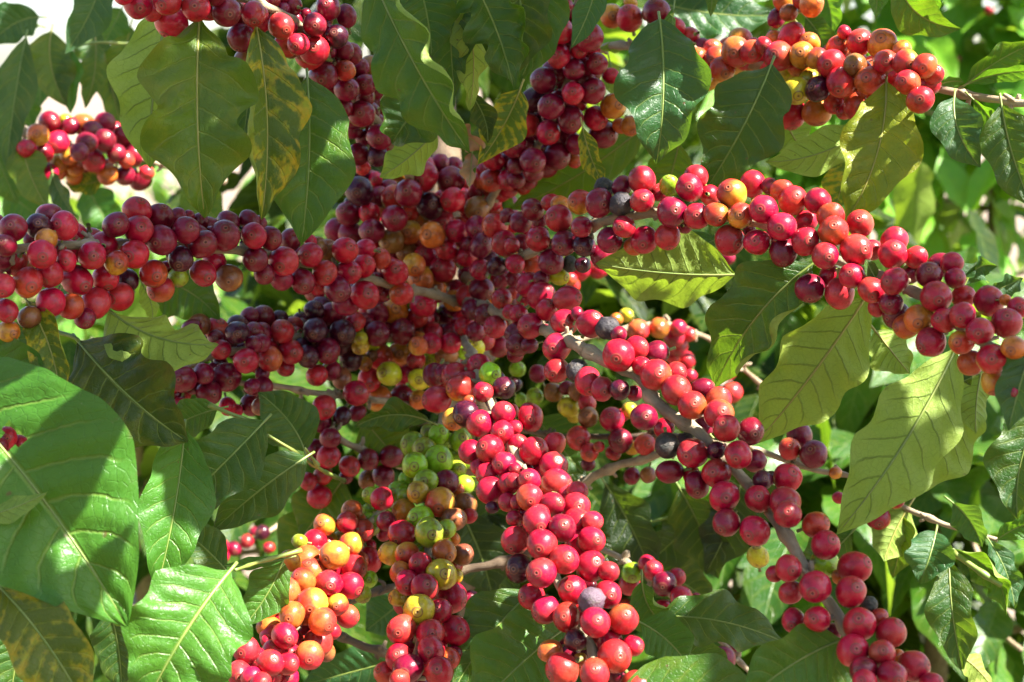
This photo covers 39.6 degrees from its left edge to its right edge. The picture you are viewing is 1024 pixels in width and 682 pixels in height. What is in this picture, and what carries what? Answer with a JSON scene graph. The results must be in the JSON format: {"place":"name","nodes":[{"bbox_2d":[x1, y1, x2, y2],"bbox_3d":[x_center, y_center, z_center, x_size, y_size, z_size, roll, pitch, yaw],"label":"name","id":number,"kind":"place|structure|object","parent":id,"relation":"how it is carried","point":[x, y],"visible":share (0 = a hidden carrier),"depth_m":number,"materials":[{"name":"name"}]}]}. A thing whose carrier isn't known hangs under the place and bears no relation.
{"place":"outdoors","nodes":[
{"label":"outdoors","id":0,"kind":"place"},
{"bbox_2d":[0,0,222,230],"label":"leafy shoot","id":1,"kind":"object","parent":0,"point":[37,72],"visible":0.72,"depth_m":1.11,"materials":[{"name":"green plant"}]},
{"bbox_2d":[16,111,226,216],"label":"coffee branch","id":2,"kind":"object","parent":1,"relation":"attached to","point":[83,164],"visible":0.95,"depth_m":1.08,"materials":[{"name":"red plant"}]},
{"bbox_2d":[0,0,1000,75],"label":"sky","id":3,"kind":"structure","parent":0,"point":[57,12],"materials":[{"name":"white"}]},
{"bbox_2d":[25,83,1023,632],"bbox_3d":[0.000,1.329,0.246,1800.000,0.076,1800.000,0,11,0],"label":"ground","id":4,"kind":"structure","parent":0,"point":[95,107],"depth_m":17.73,"materials":[{"name":"soil"}]},
{"bbox_2d":[0,138,194,323],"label":"coffee bush","id":5,"kind":"object","parent":4,"relation":"on","point":[160,193],"visible":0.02,"depth_m":6.49,"materials":[{"name":"green plant"}]},
{"bbox_2d":[11,173,389,560],"bbox_3d":[-0.798,0.198,3.246,1.578,1.131,1.168,-4,11,-21],"label":"coffee bush","id":6,"kind":"object","parent":4,"relation":"on","point":[66,325],"visible":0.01,"depth_m":3.04,"materials":[{"name":"green plant"}]},
{"bbox_2d":[0,250,564,681],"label":"coffee bush","id":7,"kind":"object","parent":4,"relation":"on","point":[286,301],"visible":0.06,"depth_m":1.60,"materials":[{"name":"green plant"}]},
{"bbox_2d":[324,55,495,616],"bbox_3d":[-0.062,0.340,1.217,0.118,1.590,0.456,1,11,3],"label":"coffee tree","id":8,"kind":"object","parent":4,"relation":"on","point":[417,225],"visible":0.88,"depth_m":0.95,"materials":[{"name":"red plant"}]},
{"bbox_2d":[0,196,456,380],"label":"coffee branch","id":9,"kind":"object","parent":8,"relation":"attached to","point":[59,243],"visible":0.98,"depth_m":0.74,"materials":[{"name":"red plant"}]},
{"bbox_2d":[0,338,138,626],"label":"leafy shoot","id":10,"kind":"object","parent":9,"relation":"attached to","point":[69,508],"visible":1,"depth_m":0.62,"materials":[{"name":"green plant"}]},
{"bbox_2d":[0,426,27,451],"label":"coffee branch","id":11,"kind":"object","parent":10,"relation":"attached to","point":[10,438],"visible":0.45,"depth_m":0.69,"materials":[{"name":"red plant"}]},
{"bbox_2d":[0,586,129,681],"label":"leafy shoot","id":12,"kind":"object","parent":10,"relation":"attached to","point":[41,641],"visible":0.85,"depth_m":0.61,"materials":[{"name":"green plant"}]},
{"bbox_2d":[16,322,187,447],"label":"leafy shoot","id":13,"kind":"object","parent":9,"relation":"hanging from","point":[135,391],"visible":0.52,"depth_m":0.72,"materials":[{"name":"green plant"}]},
{"bbox_2d":[226,523,276,560],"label":"coffee branch","id":14,"kind":"object","parent":8,"relation":"attached to","point":[261,532],"visible":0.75,"depth_m":1.28,"materials":[{"name":"red plant"}]},
{"bbox_2d":[106,0,422,243],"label":"coffee branch","id":15,"kind":"object","parent":8,"relation":"attached to","point":[204,115],"visible":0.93,"depth_m":0.73,"materials":[{"name":"green plant"}]},
{"bbox_2d":[174,300,456,415],"bbox_3d":[-0.118,0.002,0.924,0.064,0.063,0.254,9,14,40],"label":"coffee branch","id":16,"kind":"object","parent":8,"relation":"attached to","point":[281,343],"visible":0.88,"depth_m":0.89,"materials":[{"name":"red plant"}]},
{"bbox_2d":[219,380,450,432],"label":"coffee branch","id":17,"kind":"object","parent":8,"relation":"attached to","point":[355,394],"visible":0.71,"depth_m":0.90,"materials":[{"name":"red plant"}]},
{"bbox_2d":[303,592,398,681],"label":"coffee branch","id":18,"kind":"object","parent":8,"relation":"attached to","point":[358,661],"visible":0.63,"depth_m":0.90,"materials":[{"name":"green plant"}]},
{"bbox_2d":[277,396,438,553],"bbox_3d":[-0.100,0.088,0.907,0.114,0.138,0.145,0,11,0],"label":"coffee branch","id":19,"kind":"object","parent":8,"relation":"attached to","point":[383,431],"visible":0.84,"depth_m":0.92,"materials":[{"name":"green plant"}]},
{"bbox_2d":[456,468,775,599],"bbox_3d":[0.070,0.148,0.986,0.231,0.133,0.052,1,11,4],"label":"leafy shoot","id":20,"kind":"object","parent":19,"relation":"attached to","point":[690,542],"visible":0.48,"depth_m":0.97,"materials":[{"name":"green plant"}]},
{"bbox_2d":[305,170,533,401],"bbox_3d":[-0.063,-0.044,1.026,0.170,0.171,0.118,0,11,0],"label":"coffee branch","id":21,"kind":"object","parent":8,"relation":"attached to","point":[496,348],"visible":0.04,"depth_m":1.00,"materials":[{"name":"red plant"}]},
{"bbox_2d":[362,358,477,681],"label":"coffee branch","id":22,"kind":"object","parent":8,"relation":"attached to","point":[424,554],"visible":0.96,"depth_m":0.79,"materials":[{"name":"green plant"}]},
{"bbox_2d":[138,390,346,579],"bbox_3d":[-0.148,0.076,0.784,0.069,0.094,0.174,7,13,35],"label":"leafy shoot","id":23,"kind":"object","parent":22,"relation":"attached to","point":[232,472],"visible":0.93,"depth_m":0.75,"materials":[{"name":"green plant"}]},
{"bbox_2d":[228,500,393,681],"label":"coffee branch","id":24,"kind":"object","parent":22,"relation":"attached to","point":[330,569],"visible":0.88,"depth_m":0.77,"materials":[{"name":"orange plant"}]},
{"bbox_2d":[121,547,301,681],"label":"leafy shoot","id":25,"kind":"object","parent":24,"relation":"attached to","point":[191,622],"visible":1,"depth_m":0.64,"materials":[{"name":"green plant"}]},
{"bbox_2d":[447,588,565,681],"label":"leafy shoot","id":26,"kind":"object","parent":22,"relation":"attached to","point":[509,634],"visible":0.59,"depth_m":0.71,"materials":[{"name":"green plant"}]},
{"bbox_2d":[348,550,531,604],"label":"coffee branch","id":27,"kind":"object","parent":8,"relation":"attached to","point":[494,563],"visible":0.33,"depth_m":0.88,"materials":[{"name":"brown plant"}]},
{"bbox_2d":[363,0,636,211],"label":"coffee branch","id":28,"kind":"object","parent":8,"relation":"attached to","point":[568,85],"visible":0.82,"depth_m":0.89,"materials":[{"name":"red plant"}]},
{"bbox_2d":[511,0,1023,220],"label":"coffee branch","id":29,"kind":"object","parent":28,"relation":"attached to","point":[869,154],"visible":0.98,"depth_m":0.79,"materials":[{"name":"green plant"}]},
{"bbox_2d":[868,0,960,37],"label":"leafy shoot","id":30,"kind":"object","parent":29,"relation":"attached to","point":[927,18],"visible":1,"depth_m":0.80,"materials":[{"name":"green plant"}]},
{"bbox_2d":[421,335,645,681],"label":"coffee branch","id":31,"kind":"object","parent":8,"relation":"attached to","point":[535,475],"visible":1,"depth_m":0.70,"materials":[{"name":"red plant"}]},
{"bbox_2d":[628,653,745,681],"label":"leafy shoot","id":32,"kind":"object","parent":31,"relation":"attached to","point":[710,667],"visible":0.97,"depth_m":0.65,"materials":[{"name":"green plant"}]},
{"bbox_2d":[509,362,714,484],"bbox_3d":[0.043,0.058,0.943,0.194,0.075,0.047,10,15,44],"label":"coffee branch","id":33,"kind":"object","parent":8,"relation":"attached to","point":[580,452],"visible":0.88,"depth_m":0.93,"materials":[{"name":"red plant"}]},
{"bbox_2d":[577,437,696,489],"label":"coffee branch","id":34,"kind":"object","parent":33,"relation":"attached to","point":[608,469],"visible":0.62,"depth_m":0.91,"materials":[{"name":"brown plant"}]},
{"bbox_2d":[565,254,761,402],"bbox_3d":[0.117,-0.008,1.119,0.202,0.128,0.056,-3,11,-18],"label":"coffee branch","id":35,"kind":"object","parent":8,"relation":"attached to","point":[679,334],"visible":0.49,"depth_m":1.11,"materials":[{"name":"red plant"}]},
{"bbox_2d":[600,546,781,671],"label":"coffee branch","id":36,"kind":"object","parent":8,"relation":"attached to","point":[683,621],"visible":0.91,"depth_m":0.75,"materials":[{"name":"green plant"}]},
{"bbox_2d":[454,270,943,681],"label":"coffee branch","id":37,"kind":"object","parent":8,"relation":"attached to","point":[812,645],"visible":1,"depth_m":0.68,"materials":[{"name":"red plant"}]},
{"bbox_2d":[832,491,1023,681],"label":"coffee branch","id":38,"kind":"object","parent":37,"relation":"attached to","point":[899,543],"visible":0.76,"depth_m":0.79,"materials":[{"name":"green plant"}]},
{"bbox_2d":[714,425,848,479],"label":"coffee branch","id":39,"kind":"object","parent":38,"relation":"attached to","point":[805,447],"visible":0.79,"depth_m":0.83,"materials":[{"name":"red plant"}]},
{"bbox_2d":[455,165,1023,533],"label":"coffee branch","id":40,"kind":"object","parent":8,"relation":"attached to","point":[922,431],"visible":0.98,"depth_m":0.73,"materials":[{"name":"red plant"}]},
{"bbox_2d":[983,417,1023,519],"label":"leafy shoot","id":41,"kind":"object","parent":40,"relation":"attached to","point":[1003,459],"visible":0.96,"depth_m":0.67,"materials":[{"name":"green plant"}]},
{"bbox_2d":[166,0,722,577],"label":"coffee bush","id":42,"kind":"object","parent":4,"relation":"on","point":[492,86],"visible":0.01,"depth_m":1.79,"materials":[{"name":"green plant"}]},
{"bbox_2d":[318,106,1023,681],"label":"coffee bush","id":43,"kind":"object","parent":4,"relation":"on","point":[912,202],"visible":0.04,"depth_m":1.61,"materials":[{"name":"green plant"}]},
{"bbox_2d":[576,246,1023,681],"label":"coffee bush","id":44,"kind":"object","parent":4,"relation":"on","point":[998,646],"visible":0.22,"depth_m":1.43,"materials":[{"name":"green plant"}]},
{"bbox_2d":[596,0,1023,255],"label":"coffee bush","id":45,"kind":"object","parent":4,"relation":"on","point":[991,28],"visible":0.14,"depth_m":2.37,"materials":[{"name":"green plant"}]},
{"bbox_2d":[628,0,1023,676],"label":"coffee bush","id":46,"kind":"object","parent":4,"relation":"on","point":[958,186],"visible":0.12,"depth_m":2.34,"materials":[{"name":"green plant"}]},
{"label":"overhanging foliage","id":47,"kind":"object","parent":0,"visible":0},
{"bbox_2d":[361,0,569,186],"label":"leafy shoot","id":48,"kind":"object","parent":47,"relation":"hanging from","point":[416,86],"visible":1,"depth_m":0.75,"materials":[{"name":"green plant"}]}
]}

